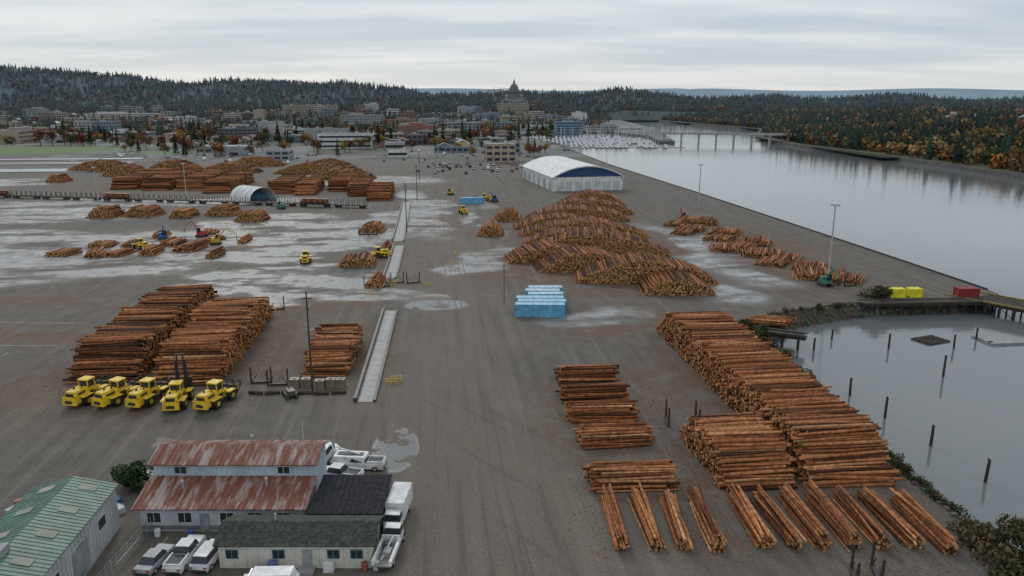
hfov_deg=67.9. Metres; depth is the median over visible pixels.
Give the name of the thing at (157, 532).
steel drum
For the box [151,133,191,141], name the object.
town building
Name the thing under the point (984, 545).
shrub
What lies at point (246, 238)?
log pile
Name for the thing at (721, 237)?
log pile
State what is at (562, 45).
sky
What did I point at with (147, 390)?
wheel loader
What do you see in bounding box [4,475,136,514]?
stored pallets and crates
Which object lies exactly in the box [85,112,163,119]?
town building
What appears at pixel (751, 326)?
shrub
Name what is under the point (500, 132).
town building
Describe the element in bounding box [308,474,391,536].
dark roof shed
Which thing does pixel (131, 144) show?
maple tree
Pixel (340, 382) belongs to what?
concrete block
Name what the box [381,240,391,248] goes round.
log pile
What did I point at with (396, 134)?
town building
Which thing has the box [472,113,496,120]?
town building
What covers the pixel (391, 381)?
yellow barrier
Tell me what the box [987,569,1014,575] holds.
shrub
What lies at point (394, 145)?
town building
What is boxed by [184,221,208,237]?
log loader crane
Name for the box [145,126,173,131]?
town building
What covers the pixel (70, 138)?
maple tree
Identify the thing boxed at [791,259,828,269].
log pile
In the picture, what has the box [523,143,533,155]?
maple tree
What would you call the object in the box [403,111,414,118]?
town building
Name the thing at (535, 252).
log pile
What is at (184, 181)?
street lamp
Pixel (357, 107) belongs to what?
town building
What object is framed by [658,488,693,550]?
log bundle
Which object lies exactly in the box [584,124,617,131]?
town building
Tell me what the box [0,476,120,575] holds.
green roof warehouse
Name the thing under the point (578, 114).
town building
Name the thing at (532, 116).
town building
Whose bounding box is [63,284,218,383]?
log pile
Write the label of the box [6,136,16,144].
maple tree
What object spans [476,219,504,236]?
log pile
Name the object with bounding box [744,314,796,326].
log pile
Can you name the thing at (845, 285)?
log bunk
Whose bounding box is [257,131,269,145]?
maple tree
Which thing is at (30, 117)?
town building
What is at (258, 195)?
shipping container
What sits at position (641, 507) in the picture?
log bundle
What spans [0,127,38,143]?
town building
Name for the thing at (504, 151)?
town building
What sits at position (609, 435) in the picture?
log pile
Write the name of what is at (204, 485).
rusty roof workshop
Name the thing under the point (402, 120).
town building
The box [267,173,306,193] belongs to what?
log pile
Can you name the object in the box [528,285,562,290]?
shipping container
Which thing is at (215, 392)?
wheel loader
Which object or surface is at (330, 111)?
town building
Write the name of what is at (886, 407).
timber piling
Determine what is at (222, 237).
log pile
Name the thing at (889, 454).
shrub
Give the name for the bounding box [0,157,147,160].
settling pond
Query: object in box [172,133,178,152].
conifer tree
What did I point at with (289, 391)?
tracked carrier
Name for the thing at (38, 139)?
maple tree
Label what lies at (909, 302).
timber wharf
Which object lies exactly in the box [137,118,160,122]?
town building
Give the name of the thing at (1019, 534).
shrub
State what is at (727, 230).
log pile
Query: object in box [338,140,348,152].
maple tree
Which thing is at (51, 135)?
maple tree
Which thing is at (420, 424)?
ground
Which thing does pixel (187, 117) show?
town building
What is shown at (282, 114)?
town building
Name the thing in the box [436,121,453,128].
town building
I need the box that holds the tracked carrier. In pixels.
[283,381,298,400]
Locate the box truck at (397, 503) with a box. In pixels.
[382,482,412,533]
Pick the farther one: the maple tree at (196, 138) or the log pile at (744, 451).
the maple tree at (196, 138)
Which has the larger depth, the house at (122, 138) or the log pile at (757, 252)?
the house at (122, 138)
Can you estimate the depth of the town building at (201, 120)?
1379.01 m
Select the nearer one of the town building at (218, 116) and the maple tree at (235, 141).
the maple tree at (235, 141)
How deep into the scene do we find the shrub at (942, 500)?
89.24 m
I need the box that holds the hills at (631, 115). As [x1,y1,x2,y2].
[0,70,1022,167]
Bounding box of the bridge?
[640,127,795,143]
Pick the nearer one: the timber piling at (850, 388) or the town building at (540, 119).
the timber piling at (850, 388)
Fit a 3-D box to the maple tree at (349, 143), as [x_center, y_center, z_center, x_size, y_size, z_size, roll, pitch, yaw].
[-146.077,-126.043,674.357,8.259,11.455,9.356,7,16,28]
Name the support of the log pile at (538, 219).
on the ground
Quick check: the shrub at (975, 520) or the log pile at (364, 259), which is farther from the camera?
the log pile at (364, 259)
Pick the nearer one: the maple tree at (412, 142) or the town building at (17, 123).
the maple tree at (412, 142)
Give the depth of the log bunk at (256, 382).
124.09 m
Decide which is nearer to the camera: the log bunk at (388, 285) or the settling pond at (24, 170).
the log bunk at (388, 285)
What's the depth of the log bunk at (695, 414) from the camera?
109.70 m
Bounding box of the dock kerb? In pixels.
[552,142,987,289]
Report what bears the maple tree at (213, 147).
on the ground
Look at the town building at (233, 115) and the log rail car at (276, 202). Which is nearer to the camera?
the log rail car at (276, 202)
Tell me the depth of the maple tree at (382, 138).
754.35 m
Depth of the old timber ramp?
150.91 m
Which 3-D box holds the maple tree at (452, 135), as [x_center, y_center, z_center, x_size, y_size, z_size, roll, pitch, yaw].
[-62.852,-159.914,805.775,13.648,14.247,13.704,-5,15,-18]
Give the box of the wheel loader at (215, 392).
[193,378,241,409]
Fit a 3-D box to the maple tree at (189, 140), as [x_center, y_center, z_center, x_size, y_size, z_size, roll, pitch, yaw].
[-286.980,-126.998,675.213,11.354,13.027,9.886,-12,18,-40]
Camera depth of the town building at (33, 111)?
1478.23 m
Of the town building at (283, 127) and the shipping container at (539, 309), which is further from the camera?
the town building at (283, 127)
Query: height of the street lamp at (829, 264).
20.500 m
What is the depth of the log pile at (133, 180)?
397.07 m
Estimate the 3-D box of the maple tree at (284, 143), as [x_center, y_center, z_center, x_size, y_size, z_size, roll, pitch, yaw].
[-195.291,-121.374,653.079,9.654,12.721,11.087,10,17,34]
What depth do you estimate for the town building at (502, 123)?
1067.36 m
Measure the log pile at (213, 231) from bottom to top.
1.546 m
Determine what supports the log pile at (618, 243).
on the ground
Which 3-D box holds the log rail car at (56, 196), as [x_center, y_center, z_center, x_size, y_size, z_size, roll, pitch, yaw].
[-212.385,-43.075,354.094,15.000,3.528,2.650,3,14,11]
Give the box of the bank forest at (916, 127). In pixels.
[5,101,1023,172]
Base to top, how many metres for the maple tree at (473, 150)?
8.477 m
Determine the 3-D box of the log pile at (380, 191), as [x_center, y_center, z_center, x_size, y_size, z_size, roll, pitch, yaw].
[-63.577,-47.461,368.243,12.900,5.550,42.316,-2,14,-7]
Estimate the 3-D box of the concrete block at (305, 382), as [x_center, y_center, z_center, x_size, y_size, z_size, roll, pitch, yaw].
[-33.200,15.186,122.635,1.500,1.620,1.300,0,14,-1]
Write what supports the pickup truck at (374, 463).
on the ground
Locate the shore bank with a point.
(809, 316)
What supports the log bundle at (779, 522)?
on the ground
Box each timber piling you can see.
[848,378,852,395]
[883,396,888,417]
[888,333,890,348]
[929,424,934,446]
[942,355,946,376]
[953,334,956,348]
[983,458,990,482]
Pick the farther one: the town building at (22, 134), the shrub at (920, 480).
the town building at (22, 134)
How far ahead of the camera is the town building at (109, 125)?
942.93 m
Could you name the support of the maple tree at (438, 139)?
on the ground
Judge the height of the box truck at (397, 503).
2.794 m
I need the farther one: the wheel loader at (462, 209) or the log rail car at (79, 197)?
the log rail car at (79, 197)
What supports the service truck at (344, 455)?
on the ground
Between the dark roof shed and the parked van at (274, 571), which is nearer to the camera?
the parked van at (274, 571)
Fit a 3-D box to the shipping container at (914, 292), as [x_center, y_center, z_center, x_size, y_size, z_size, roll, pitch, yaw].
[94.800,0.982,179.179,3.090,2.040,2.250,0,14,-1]
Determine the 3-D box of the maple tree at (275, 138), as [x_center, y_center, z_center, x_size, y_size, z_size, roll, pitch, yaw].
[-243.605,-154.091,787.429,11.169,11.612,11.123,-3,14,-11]
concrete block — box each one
[289,377,300,388]
[301,377,310,387]
[314,378,324,389]
[325,377,335,388]
[335,377,346,388]
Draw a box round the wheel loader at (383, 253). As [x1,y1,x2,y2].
[360,246,390,257]
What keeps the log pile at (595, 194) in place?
on the ground
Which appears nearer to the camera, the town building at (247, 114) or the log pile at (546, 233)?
the log pile at (546, 233)
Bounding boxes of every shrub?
[738,319,751,325]
[743,322,758,329]
[752,322,770,338]
[771,309,783,315]
[781,349,797,359]
[833,302,842,308]
[883,445,893,462]
[889,451,904,462]
[890,459,917,476]
[894,463,913,480]
[911,475,931,489]
[921,487,939,497]
[924,489,943,500]
[934,490,948,501]
[946,517,995,540]
[947,501,970,517]
[956,526,1012,566]
[956,537,976,551]
[959,515,974,525]
[966,516,983,526]
[975,522,993,537]
[979,527,1004,541]
[984,561,1020,575]
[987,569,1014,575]
[991,529,1010,547]
[994,540,1023,569]
[995,513,1023,536]
[996,558,1023,575]
[1000,513,1023,540]
[1002,547,1023,564]
[1003,520,1023,552]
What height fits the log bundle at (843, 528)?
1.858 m
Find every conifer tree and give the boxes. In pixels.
[86,126,93,144]
[101,127,107,142]
[114,129,119,145]
[136,138,141,150]
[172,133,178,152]
[181,135,187,155]
[201,128,207,144]
[275,120,279,139]
[335,139,340,155]
[374,125,379,145]
[431,124,437,145]
[440,121,446,142]
[467,123,472,143]
[516,122,521,139]
[525,121,531,135]
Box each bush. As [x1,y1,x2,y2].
[110,457,153,494]
[801,368,819,382]
[857,285,888,298]
[875,286,892,300]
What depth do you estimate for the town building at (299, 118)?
1285.48 m
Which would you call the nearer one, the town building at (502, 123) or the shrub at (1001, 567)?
the shrub at (1001, 567)
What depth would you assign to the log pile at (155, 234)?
258.36 m
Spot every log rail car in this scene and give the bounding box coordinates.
[0,190,10,197]
[11,190,40,198]
[40,191,70,199]
[70,192,102,200]
[101,193,133,201]
[133,194,165,202]
[164,194,197,202]
[197,195,230,203]
[230,196,263,204]
[264,197,297,205]
[298,198,332,206]
[333,199,367,207]
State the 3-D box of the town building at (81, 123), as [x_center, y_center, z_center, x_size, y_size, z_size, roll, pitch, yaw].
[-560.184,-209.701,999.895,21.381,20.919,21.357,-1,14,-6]
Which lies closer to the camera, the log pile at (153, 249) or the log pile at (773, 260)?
the log pile at (773, 260)
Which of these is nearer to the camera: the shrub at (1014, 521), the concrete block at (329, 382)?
the shrub at (1014, 521)
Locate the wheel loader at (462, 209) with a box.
[458,205,467,213]
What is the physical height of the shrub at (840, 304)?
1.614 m
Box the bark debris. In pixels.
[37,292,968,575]
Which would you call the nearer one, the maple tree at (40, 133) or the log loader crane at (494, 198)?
the log loader crane at (494, 198)
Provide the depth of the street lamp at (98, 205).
329.15 m
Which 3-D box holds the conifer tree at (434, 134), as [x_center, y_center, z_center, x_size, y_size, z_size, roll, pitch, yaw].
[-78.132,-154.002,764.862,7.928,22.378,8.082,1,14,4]
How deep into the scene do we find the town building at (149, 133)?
885.67 m
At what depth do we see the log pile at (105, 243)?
239.08 m
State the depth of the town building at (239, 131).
849.76 m
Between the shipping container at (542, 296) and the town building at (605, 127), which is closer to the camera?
the shipping container at (542, 296)
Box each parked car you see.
[132,543,174,575]
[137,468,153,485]
[189,538,218,572]
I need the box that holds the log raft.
[911,335,949,344]
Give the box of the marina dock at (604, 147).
[531,137,684,147]
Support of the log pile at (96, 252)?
on the ground
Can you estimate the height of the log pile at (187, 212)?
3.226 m
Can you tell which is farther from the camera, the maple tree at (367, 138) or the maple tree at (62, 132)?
the maple tree at (62, 132)
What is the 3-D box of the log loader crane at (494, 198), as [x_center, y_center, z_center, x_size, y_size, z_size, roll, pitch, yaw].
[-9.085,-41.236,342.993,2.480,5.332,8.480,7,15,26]
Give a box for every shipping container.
[250,193,266,199]
[459,197,483,203]
[515,302,564,316]
[516,295,564,301]
[517,298,566,313]
[525,288,559,294]
[527,291,563,294]
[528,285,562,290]
[887,287,906,297]
[905,287,923,297]
[953,286,979,297]
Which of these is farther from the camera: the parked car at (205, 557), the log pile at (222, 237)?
the log pile at (222, 237)
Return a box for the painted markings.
[0,322,167,563]
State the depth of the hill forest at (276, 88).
2367.42 m
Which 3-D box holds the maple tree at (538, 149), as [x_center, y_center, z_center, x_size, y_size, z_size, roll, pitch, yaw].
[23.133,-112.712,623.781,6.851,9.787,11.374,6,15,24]
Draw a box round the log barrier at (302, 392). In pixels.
[248,390,345,394]
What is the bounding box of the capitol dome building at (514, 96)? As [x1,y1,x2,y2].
[501,80,527,102]
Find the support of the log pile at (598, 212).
on the ground
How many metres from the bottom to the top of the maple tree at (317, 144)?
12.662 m
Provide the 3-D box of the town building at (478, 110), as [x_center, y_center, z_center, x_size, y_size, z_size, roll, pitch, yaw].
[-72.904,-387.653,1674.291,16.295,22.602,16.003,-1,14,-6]
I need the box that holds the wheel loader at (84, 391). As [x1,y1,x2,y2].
[62,375,117,405]
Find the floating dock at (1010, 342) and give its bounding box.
[972,335,1023,345]
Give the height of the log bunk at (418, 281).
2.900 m
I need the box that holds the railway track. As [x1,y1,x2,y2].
[439,188,532,575]
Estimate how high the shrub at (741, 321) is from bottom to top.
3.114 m
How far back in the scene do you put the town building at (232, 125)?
1041.77 m
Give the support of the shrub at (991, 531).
on the shore bank
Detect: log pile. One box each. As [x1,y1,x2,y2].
[43,247,82,256]
[45,173,73,182]
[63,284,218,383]
[66,159,130,170]
[83,246,106,257]
[85,204,125,218]
[87,240,119,247]
[100,163,147,175]
[103,247,137,256]
[109,168,174,189]
[120,239,135,247]
[123,204,165,216]
[138,243,164,255]
[140,169,202,189]
[149,159,202,168]
[151,296,275,385]
[152,229,172,237]
[160,236,187,246]
[168,207,200,217]
[170,240,208,251]
[175,169,230,190]
[193,235,225,242]
[202,162,262,172]
[202,172,254,192]
[203,228,219,234]
[204,203,242,215]
[204,246,226,258]
[232,156,285,166]
[233,209,270,221]
[237,233,252,243]
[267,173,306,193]
[271,162,347,173]
[293,177,325,194]
[300,323,363,376]
[310,158,355,168]
[310,167,376,179]
[326,173,355,191]
[339,252,376,267]
[346,178,372,195]
[359,221,386,232]
[364,270,386,287]
[365,181,394,200]
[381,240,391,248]
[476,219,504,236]
[492,206,521,221]
[503,240,570,263]
[513,212,595,228]
[518,217,650,237]
[524,224,641,243]
[525,204,630,221]
[533,245,616,272]
[539,228,670,256]
[549,197,634,214]
[552,364,619,383]
[556,189,626,206]
[556,382,629,402]
[564,400,640,422]
[571,422,655,449]
[573,252,717,284]
[582,459,679,492]
[637,269,715,295]
[656,310,903,487]
[662,220,689,226]
[669,227,697,235]
[675,223,706,232]
[678,215,718,225]
[678,412,798,491]
[702,233,736,242]
[707,226,742,235]
[708,242,740,253]
[729,241,757,249]
[737,234,771,245]
[740,246,784,257]
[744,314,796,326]
[753,255,788,267]
[775,252,802,262]
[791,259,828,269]
[792,265,835,281]
[813,265,845,273]
[832,272,865,285]
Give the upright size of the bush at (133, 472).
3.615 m
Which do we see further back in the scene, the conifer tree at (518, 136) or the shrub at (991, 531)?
the conifer tree at (518, 136)
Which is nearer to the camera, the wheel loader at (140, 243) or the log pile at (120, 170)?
the wheel loader at (140, 243)
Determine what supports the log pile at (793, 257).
on the ground
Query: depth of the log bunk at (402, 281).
192.12 m
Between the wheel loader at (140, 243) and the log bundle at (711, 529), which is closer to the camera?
the log bundle at (711, 529)
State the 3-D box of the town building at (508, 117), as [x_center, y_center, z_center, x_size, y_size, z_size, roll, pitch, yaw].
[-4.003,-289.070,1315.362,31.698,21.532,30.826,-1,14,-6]
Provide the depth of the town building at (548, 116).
1604.16 m
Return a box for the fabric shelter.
[230,185,275,200]
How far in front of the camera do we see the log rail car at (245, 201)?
335.08 m
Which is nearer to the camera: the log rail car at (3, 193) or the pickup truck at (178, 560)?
the pickup truck at (178, 560)
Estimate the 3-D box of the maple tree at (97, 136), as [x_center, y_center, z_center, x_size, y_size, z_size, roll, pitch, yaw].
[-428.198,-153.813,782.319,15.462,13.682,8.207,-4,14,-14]
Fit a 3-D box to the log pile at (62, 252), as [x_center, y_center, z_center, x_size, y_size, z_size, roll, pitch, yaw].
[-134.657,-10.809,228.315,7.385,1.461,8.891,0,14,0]
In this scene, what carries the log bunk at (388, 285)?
on the ground
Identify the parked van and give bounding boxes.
[244,566,299,575]
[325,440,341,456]
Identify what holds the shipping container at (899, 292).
on the ground
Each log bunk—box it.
[249,366,271,383]
[266,368,288,385]
[268,297,284,309]
[375,276,389,286]
[390,271,403,283]
[406,271,419,283]
[664,399,669,426]
[694,400,700,415]
[826,274,840,285]
[843,275,857,286]
[849,543,860,575]
[869,540,885,575]
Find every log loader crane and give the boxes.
[157,225,167,240]
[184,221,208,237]
[209,228,236,244]
[274,196,285,209]
[439,184,454,194]
[486,191,498,202]
[676,207,686,219]
[816,268,841,288]
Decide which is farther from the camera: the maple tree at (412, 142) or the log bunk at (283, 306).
the maple tree at (412, 142)
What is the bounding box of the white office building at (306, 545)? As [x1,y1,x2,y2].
[212,513,383,575]
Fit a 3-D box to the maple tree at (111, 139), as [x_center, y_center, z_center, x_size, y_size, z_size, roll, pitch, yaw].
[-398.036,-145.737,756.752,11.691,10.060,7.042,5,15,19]
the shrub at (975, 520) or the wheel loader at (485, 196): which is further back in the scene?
the wheel loader at (485, 196)
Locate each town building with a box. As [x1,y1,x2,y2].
[0,120,22,126]
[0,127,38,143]
[17,115,45,121]
[24,126,48,139]
[25,107,48,115]
[37,111,61,117]
[43,133,62,142]
[50,112,68,120]
[61,117,119,121]
[62,132,87,142]
[73,120,91,131]
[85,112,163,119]
[91,120,121,130]
[98,105,113,111]
[113,131,155,139]
[119,106,135,112]
[135,106,143,112]
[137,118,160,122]
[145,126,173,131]
[151,105,162,112]
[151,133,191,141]
[160,111,175,116]
[166,116,196,121]
[169,121,190,125]
[197,117,205,122]
[205,110,226,116]
[211,114,223,119]
[212,124,255,132]
[213,144,253,155]
[219,125,258,140]
[224,112,241,121]
[240,112,272,119]
[253,109,265,120]
[256,120,285,130]
[265,148,293,159]
[268,123,293,134]
[274,113,291,117]
[282,104,337,114]
[285,133,303,142]
[289,117,307,121]
[293,126,302,132]
[303,127,348,142]
[313,105,326,115]
[317,132,374,148]
[321,108,334,119]
[340,113,382,126]
[354,105,365,112]
[358,108,373,114]
[364,103,378,112]
[385,132,403,140]
[385,141,404,149]
[386,108,398,116]
[387,117,417,126]
[388,138,413,145]
[388,148,407,157]
[397,122,437,133]
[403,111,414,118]
[407,133,427,144]
[418,117,437,123]
[418,129,433,137]
[426,136,451,144]
[427,112,436,117]
[434,145,473,152]
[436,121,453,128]
[437,128,459,137]
[447,120,479,136]
[457,105,474,114]
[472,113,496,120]
[475,107,482,113]
[479,134,512,146]
[483,137,519,152]
[484,141,515,162]
[489,112,502,120]
[495,130,515,139]
[497,103,528,114]
[497,120,515,127]
[500,115,519,125]
[519,124,552,132]
[524,113,535,121]
[531,110,543,117]
[536,117,545,122]
[545,114,557,118]
[554,120,583,136]
[555,116,567,119]
[563,116,578,120]
[571,111,586,122]
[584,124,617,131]
[620,126,642,130]
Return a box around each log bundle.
[600,484,628,549]
[627,482,665,551]
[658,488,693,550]
[687,484,726,552]
[727,483,777,548]
[749,484,807,552]
[776,483,831,551]
[802,479,861,551]
[831,485,891,550]
[857,486,924,548]
[889,487,958,554]
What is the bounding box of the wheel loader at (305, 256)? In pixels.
[299,250,311,262]
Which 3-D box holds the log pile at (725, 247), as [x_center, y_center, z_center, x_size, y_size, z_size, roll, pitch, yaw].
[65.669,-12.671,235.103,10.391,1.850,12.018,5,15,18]
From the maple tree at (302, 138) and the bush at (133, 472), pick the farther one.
the maple tree at (302, 138)
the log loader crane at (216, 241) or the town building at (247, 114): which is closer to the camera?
the log loader crane at (216, 241)
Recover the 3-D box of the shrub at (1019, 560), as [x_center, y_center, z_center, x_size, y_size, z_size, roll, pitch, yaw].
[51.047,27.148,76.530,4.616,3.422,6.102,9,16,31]
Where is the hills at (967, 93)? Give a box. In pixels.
[410,88,1023,100]
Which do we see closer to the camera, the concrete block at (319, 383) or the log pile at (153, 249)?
the concrete block at (319, 383)
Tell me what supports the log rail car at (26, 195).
on the ground
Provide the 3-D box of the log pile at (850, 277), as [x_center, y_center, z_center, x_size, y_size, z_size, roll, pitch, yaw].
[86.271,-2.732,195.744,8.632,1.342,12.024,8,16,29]
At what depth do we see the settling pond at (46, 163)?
551.69 m
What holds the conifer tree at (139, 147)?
on the ground
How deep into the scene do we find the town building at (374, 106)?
1733.40 m
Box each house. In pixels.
[119,134,136,141]
[187,141,199,149]
[196,144,212,152]
[238,136,250,143]
[245,134,258,141]
[266,137,273,142]
[379,140,386,147]
[438,142,450,151]
[450,138,461,144]
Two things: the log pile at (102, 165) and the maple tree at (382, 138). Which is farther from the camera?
the maple tree at (382, 138)
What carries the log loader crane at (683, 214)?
on the ground
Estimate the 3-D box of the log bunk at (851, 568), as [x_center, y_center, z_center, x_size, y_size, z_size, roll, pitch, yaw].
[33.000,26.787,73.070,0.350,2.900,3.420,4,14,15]
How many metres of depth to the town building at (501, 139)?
664.66 m
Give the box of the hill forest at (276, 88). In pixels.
[0,63,1023,117]
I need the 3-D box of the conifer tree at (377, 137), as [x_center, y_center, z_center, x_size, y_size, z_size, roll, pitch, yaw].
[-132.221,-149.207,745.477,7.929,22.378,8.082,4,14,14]
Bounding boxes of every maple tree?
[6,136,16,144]
[30,128,44,143]
[34,135,48,145]
[43,129,55,144]
[55,129,72,144]
[63,134,76,142]
[73,131,82,144]
[76,134,85,145]
[92,132,102,144]
[108,137,118,143]
[123,139,134,150]
[124,130,136,138]
[133,128,147,135]
[135,132,146,143]
[140,136,151,149]
[154,134,165,147]
[158,143,170,153]
[172,138,190,148]
[175,129,186,138]
[186,138,195,151]
[188,132,200,142]
[204,128,211,135]
[208,141,222,155]
[213,134,224,142]
[229,135,241,144]
[243,145,254,155]
[255,139,269,151]
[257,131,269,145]
[271,134,280,144]
[278,139,291,148]
[286,137,293,143]
[300,133,309,144]
[310,139,322,151]
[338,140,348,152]
[345,140,351,151]
[361,135,375,144]
[378,134,386,140]
[407,138,416,146]
[430,137,443,144]
[445,131,457,138]
[458,132,468,140]
[468,146,477,152]
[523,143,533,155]
[535,129,544,136]
[535,145,542,155]
[542,143,549,149]
[545,132,553,139]
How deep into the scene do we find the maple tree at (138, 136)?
788.50 m
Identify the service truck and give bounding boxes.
[325,445,369,464]
[371,522,404,568]
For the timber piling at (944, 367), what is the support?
in the water
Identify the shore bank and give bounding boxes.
[516,120,1023,554]
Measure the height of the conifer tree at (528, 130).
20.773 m
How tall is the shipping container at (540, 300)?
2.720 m
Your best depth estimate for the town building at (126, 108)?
1630.97 m
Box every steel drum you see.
[154,527,160,537]
[188,528,193,534]
[361,561,367,571]
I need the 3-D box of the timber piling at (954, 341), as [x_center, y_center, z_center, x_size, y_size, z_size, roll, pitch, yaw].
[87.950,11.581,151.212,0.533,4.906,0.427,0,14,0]
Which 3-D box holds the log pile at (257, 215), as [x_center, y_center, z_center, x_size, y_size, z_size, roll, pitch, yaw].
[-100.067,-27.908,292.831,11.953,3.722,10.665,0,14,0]
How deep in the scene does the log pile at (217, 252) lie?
223.85 m
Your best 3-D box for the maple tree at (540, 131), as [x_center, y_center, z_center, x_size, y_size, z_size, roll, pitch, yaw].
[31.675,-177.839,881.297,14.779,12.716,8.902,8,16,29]
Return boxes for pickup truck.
[162,534,205,574]
[327,462,364,474]
[339,452,386,471]
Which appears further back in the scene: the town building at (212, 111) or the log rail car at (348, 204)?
the town building at (212, 111)
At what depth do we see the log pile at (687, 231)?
262.44 m
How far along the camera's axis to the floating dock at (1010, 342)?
153.92 m
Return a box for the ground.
[0,120,1023,575]
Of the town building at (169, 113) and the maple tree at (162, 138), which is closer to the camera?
the maple tree at (162, 138)
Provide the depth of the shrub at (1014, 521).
82.53 m
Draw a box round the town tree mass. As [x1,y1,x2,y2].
[0,104,1022,138]
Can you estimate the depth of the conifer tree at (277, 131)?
855.42 m
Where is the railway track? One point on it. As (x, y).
(489, 401)
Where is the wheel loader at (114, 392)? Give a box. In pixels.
[91,376,144,406]
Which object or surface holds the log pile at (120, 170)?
on the ground
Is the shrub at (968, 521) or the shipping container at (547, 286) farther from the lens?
the shipping container at (547, 286)
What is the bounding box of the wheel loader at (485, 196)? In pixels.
[473,193,491,200]
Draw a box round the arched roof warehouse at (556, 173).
[522,156,624,191]
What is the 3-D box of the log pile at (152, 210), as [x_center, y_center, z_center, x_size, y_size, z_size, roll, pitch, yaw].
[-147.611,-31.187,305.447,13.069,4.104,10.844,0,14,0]
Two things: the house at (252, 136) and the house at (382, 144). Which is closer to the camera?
the house at (382, 144)
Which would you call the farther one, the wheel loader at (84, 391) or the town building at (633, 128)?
the town building at (633, 128)
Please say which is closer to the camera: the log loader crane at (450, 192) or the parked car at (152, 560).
the parked car at (152, 560)
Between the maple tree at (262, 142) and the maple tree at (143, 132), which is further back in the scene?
the maple tree at (143, 132)
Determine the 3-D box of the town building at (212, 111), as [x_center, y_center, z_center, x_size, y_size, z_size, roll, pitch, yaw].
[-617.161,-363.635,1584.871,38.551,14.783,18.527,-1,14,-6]
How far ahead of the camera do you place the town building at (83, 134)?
822.25 m
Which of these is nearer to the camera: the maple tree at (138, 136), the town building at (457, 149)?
the town building at (457, 149)
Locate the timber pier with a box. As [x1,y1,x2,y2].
[944,292,1023,320]
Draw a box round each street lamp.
[91,167,99,206]
[181,163,187,199]
[697,164,703,208]
[826,204,840,284]
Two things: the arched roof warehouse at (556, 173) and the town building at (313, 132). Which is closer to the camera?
the arched roof warehouse at (556, 173)
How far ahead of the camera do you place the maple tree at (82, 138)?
761.72 m
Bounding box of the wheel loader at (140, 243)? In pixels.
[128,238,148,249]
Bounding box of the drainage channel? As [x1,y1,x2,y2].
[353,200,410,401]
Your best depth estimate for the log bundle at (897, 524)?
81.85 m
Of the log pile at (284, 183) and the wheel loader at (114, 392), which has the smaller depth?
the wheel loader at (114, 392)
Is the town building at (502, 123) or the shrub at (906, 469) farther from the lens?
the town building at (502, 123)
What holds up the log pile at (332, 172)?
on the ground
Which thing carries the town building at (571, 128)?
on the ground
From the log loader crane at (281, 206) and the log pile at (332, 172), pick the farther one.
the log pile at (332, 172)
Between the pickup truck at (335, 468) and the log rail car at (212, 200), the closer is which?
the pickup truck at (335, 468)
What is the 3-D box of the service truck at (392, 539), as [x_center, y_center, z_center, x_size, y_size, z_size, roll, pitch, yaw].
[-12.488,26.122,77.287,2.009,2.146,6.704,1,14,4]
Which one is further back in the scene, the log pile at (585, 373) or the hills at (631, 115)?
the hills at (631, 115)
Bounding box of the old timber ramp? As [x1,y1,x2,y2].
[755,326,806,349]
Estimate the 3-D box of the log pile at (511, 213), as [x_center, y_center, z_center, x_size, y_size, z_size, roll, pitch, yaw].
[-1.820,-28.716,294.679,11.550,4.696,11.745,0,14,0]
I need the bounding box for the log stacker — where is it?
[160,353,193,410]
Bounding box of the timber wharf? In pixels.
[857,297,986,315]
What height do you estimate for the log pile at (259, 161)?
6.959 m
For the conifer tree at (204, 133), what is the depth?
726.14 m
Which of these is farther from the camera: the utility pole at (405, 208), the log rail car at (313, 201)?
the log rail car at (313, 201)
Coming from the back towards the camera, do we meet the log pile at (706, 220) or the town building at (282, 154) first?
the town building at (282, 154)
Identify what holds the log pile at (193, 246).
on the ground
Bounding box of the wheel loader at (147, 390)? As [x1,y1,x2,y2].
[125,376,171,407]
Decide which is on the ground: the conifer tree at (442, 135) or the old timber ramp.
the conifer tree at (442, 135)
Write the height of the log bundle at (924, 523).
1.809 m
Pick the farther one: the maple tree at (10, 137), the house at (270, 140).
the house at (270, 140)
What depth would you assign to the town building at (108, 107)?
1711.85 m
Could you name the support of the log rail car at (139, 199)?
on the ground
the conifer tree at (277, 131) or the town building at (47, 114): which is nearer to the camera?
the conifer tree at (277, 131)
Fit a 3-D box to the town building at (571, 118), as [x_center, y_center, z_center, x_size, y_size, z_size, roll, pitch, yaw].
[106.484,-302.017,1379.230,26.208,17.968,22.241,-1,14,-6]
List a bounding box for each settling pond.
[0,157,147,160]
[0,161,138,164]
[0,168,90,172]
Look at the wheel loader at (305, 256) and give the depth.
214.99 m
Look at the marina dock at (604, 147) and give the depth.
786.99 m
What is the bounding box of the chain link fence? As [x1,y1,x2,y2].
[99,518,151,575]
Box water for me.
[525,121,1023,548]
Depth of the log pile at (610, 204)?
307.99 m
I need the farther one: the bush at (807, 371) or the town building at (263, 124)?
the town building at (263, 124)
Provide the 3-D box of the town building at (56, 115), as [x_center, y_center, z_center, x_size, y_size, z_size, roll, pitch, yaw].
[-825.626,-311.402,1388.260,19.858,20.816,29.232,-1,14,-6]
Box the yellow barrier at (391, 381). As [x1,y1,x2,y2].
[385,378,396,384]
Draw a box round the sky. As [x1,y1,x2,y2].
[0,0,1023,90]
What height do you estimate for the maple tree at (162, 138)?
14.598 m
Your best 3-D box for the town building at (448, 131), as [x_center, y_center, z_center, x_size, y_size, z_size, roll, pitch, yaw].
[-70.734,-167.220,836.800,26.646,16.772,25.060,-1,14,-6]
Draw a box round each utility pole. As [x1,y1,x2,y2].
[301,291,313,392]
[405,186,406,231]
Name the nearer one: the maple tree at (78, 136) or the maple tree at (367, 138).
the maple tree at (367, 138)
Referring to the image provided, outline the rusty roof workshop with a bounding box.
[130,422,329,531]

